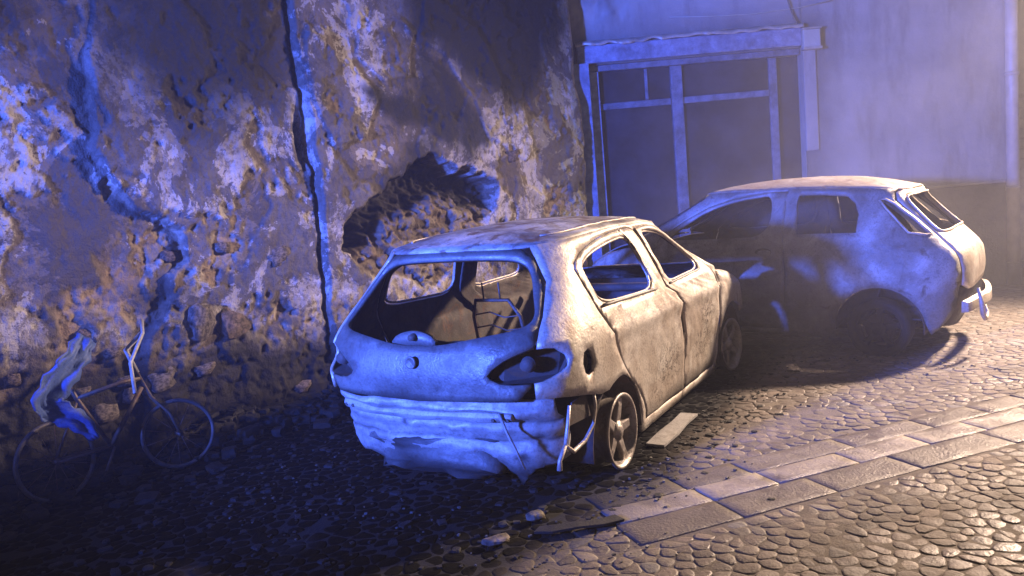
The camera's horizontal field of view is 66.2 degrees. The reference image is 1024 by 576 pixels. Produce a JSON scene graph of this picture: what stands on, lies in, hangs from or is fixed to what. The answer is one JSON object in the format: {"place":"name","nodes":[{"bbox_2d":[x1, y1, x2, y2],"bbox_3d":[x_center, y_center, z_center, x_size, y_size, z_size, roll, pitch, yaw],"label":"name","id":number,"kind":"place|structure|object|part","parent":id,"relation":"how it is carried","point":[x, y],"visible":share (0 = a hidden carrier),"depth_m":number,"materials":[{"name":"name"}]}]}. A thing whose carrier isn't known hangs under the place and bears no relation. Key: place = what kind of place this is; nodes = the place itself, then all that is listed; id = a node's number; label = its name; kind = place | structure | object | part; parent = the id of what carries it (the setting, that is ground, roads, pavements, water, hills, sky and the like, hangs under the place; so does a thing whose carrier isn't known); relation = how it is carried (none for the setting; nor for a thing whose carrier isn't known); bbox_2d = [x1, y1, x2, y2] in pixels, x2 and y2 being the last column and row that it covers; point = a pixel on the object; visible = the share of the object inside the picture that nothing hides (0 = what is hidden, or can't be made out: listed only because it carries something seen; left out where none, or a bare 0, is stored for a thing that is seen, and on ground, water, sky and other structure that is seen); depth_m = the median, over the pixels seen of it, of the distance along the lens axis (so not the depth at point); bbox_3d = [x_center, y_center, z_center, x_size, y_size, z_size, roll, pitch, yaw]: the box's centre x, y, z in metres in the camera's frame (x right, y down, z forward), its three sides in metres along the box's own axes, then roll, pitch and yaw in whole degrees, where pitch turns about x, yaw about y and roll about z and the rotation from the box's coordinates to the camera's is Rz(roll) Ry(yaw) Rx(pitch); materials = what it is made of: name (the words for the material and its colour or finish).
{"place":"outdoors","nodes":[
{"label":"outdoors","id":0,"kind":"place"},
{"bbox_2d":[0,269,1023,575],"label":"ground","id":1,"kind":"structure","parent":0,"point":[862,465],"depth_m":4.33,"materials":[{"name":"stone"}]},
{"bbox_2d":[13,319,214,502],"bbox_3d":[-2.560,0.781,5.087,0.393,1.035,1.208,-1,8,29],"label":"burnt bicycle","id":2,"kind":"object","parent":1,"relation":"on","point":[133,369],"visible":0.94,"depth_m":5.12,"materials":[{"name":"metal"}]},
{"bbox_2d":[30,332,99,440],"bbox_3d":[-2.709,0.633,4.848,0.180,0.671,0.500,-2,7,22],"label":"plastic sheet","id":3,"kind":"object","parent":2,"relation":"hanging from","point":[52,393],"visible":1,"depth_m":4.81,"materials":[{"name":"white plastic"}]},
{"bbox_2d":[0,0,587,497],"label":"stone wall","id":4,"kind":"structure","parent":1,"relation":"on","point":[230,202],"depth_m":6.13,"materials":[{"name":"stone"},{"name":"plaster"}]},
{"bbox_2d":[0,326,858,575],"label":"rubble","id":5,"kind":"object","parent":1,"relation":"on","point":[280,417],"visible":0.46,"depth_m":5.09,"materials":[{"name":"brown stone"}]},
{"bbox_2d":[481,533,509,545],"bbox_3d":[-0.077,1.215,3.782,0.146,0.025,0.083,-7,7,-20],"label":"broken brick","id":6,"kind":"object","parent":1,"relation":"on","point":[498,539],"visible":1,"depth_m":3.77,"materials":[{"name":"stone"}]},
{"bbox_2d":[525,509,545,520],"bbox_3d":[0.118,1.164,4.023,0.103,0.039,0.069,-9,8,-28],"label":"broken stone","id":7,"kind":"object","parent":1,"relation":"on","point":[537,514],"visible":1,"depth_m":4.00,"materials":[{"name":"grey stone"}]},
{"bbox_2d":[330,216,741,484],"bbox_3d":[0.472,0.175,6.064,1.784,1.487,4.098,-1,8,30],"label":"burnt hatchback","id":8,"kind":"object","parent":1,"relation":"on","point":[463,376],"visible":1,"depth_m":4.60,"materials":[{"name":"metal"}]},
{"bbox_3d":[-0.631,-0.095,5.654,0.161,0.373,0.867,-1,8,30],"label":"window frame","id":9,"kind":"part","parent":8,"relation":"part of","materials":[{"name":"metal"}]},
{"bbox_3d":[-0.515,0.258,5.872,0.249,1.228,1.401,-1,8,30],"label":"door","id":10,"kind":"part","parent":8,"relation":"part of","materials":[{"name":"metal"}]},
{"bbox_3d":[-0.114,-0.245,6.535,0.168,0.380,0.826,-1,8,30],"label":"window frame","id":11,"kind":"part","parent":8,"relation":"part of","materials":[{"name":"metal"}]},
{"bbox_3d":[-0.032,0.123,6.705,0.251,1.218,1.263,-1,8,30],"label":"door","id":12,"kind":"part","parent":8,"relation":"part of","materials":[{"name":"metal"}]},
{"bbox_3d":[0.648,-0.117,4.906,0.161,0.373,0.868,-1,8,30],"label":"window frame","id":13,"kind":"part","parent":8,"relation":"part of","materials":[{"name":"metal"}]},
{"bbox_3d":[0.790,0.234,5.109,0.246,1.231,1.398,-1,8,30],"label":"door","id":14,"kind":"part","parent":8,"relation":"part of","materials":[{"name":"metal"}]},
{"bbox_3d":[1.159,-0.267,5.791,0.168,0.380,0.826,-1,8,30],"label":"window frame","id":15,"kind":"part","parent":8,"relation":"part of","materials":[{"name":"metal"}]},
{"bbox_3d":[1.281,0.100,5.937,0.248,1.219,1.264,-1,8,30],"label":"door","id":16,"kind":"part","parent":8,"relation":"part of","materials":[{"name":"metal"}]},
{"bbox_2d":[534,514,624,533],"bbox_3d":[0.333,1.168,3.886,0.459,0.032,0.121,-6,7,-9],"label":"melted strip","id":17,"kind":"object","parent":1,"relation":"on","point":[569,526],"visible":1,"depth_m":3.86,"materials":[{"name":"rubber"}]},
{"bbox_2d":[180,326,1019,575],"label":"glass crumbs","id":18,"kind":"object","parent":1,"relation":"on","point":[530,535],"visible":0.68,"depth_m":4.67,"materials":[{"name":"clear glass"}]},
{"bbox_2d":[646,413,697,446],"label":"fallen trim","id":19,"kind":"structure","parent":1,"relation":"on","point":[666,435],"depth_m":5.21,"materials":[{"name":"plastic"}]},
{"bbox_2d":[568,0,1006,286],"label":"house","id":20,"kind":"structure","parent":1,"relation":"on","point":[680,115],"depth_m":9.82,"materials":[{"name":"paint"}]},
{"bbox_2d":[574,48,801,266],"bbox_3d":[2.248,-1.279,9.891,2.944,3.170,0.360,-5,7,-1],"label":"window frame","id":21,"kind":"structure","parent":20,"relation":"in","point":[661,136],"depth_m":9.90,"materials":[{"name":"paint"}]},
{"bbox_2d":[669,0,831,17],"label":"wall cable","id":22,"kind":"object","parent":20,"relation":"attached to","point":[750,14],"depth_m":9.61,"materials":[{"name":"black rubber"}]},
{"bbox_2d":[787,0,822,50],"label":"junction box","id":23,"kind":"object","parent":20,"relation":"attached to","point":[810,38],"visible":1,"depth_m":9.58,"materials":[{"name":"metal"}]},
{"bbox_2d":[1004,0,1021,285],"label":"downpipe","id":24,"kind":"object","parent":20,"relation":"attached to","point":[1013,185],"visible":1,"depth_m":9.73,"materials":[{"name":"metal"}]},
{"bbox_2d":[592,176,991,356],"bbox_3d":[2.757,-0.319,8.102,3.833,1.615,1.714,3,10,37],"label":"scorched hatchback","id":25,"kind":"object","parent":1,"relation":"on","point":[882,259],"visible":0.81,"depth_m":7.13,"materials":[{"name":"grey paint"}]},
{"bbox_3d":[2.029,-0.279,7.724,1.348,1.267,0.239,3,10,37],"label":"door","id":26,"kind":"part","parent":25,"relation":"part of","materials":[{"name":"grey paint"}]},
{"bbox_3d":[2.895,-0.876,8.811,1.017,0.380,0.147,0,8,38],"label":"window pane","id":27,"kind":"part","parent":25,"relation":"part of","materials":[{"name":"glass"}]},
{"bbox_3d":[2.908,-0.492,8.891,1.348,1.268,0.237,3,10,37],"label":"door","id":28,"kind":"part","parent":25,"relation":"part of","materials":[{"name":"grey paint"}]},
{"bbox_3d":[3.691,-0.864,8.202,0.534,0.348,0.141,3,10,37],"label":"window pane","id":29,"kind":"part","parent":25,"relation":"part of","materials":[{"name":"glass"}]},
{"bbox_2d":[1018,0,1023,268],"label":"neighbour house","id":30,"kind":"structure","parent":1,"relation":"on","point":[1021,61],"depth_m":11.04,"materials":[{"name":"grey paint"}]}
]}

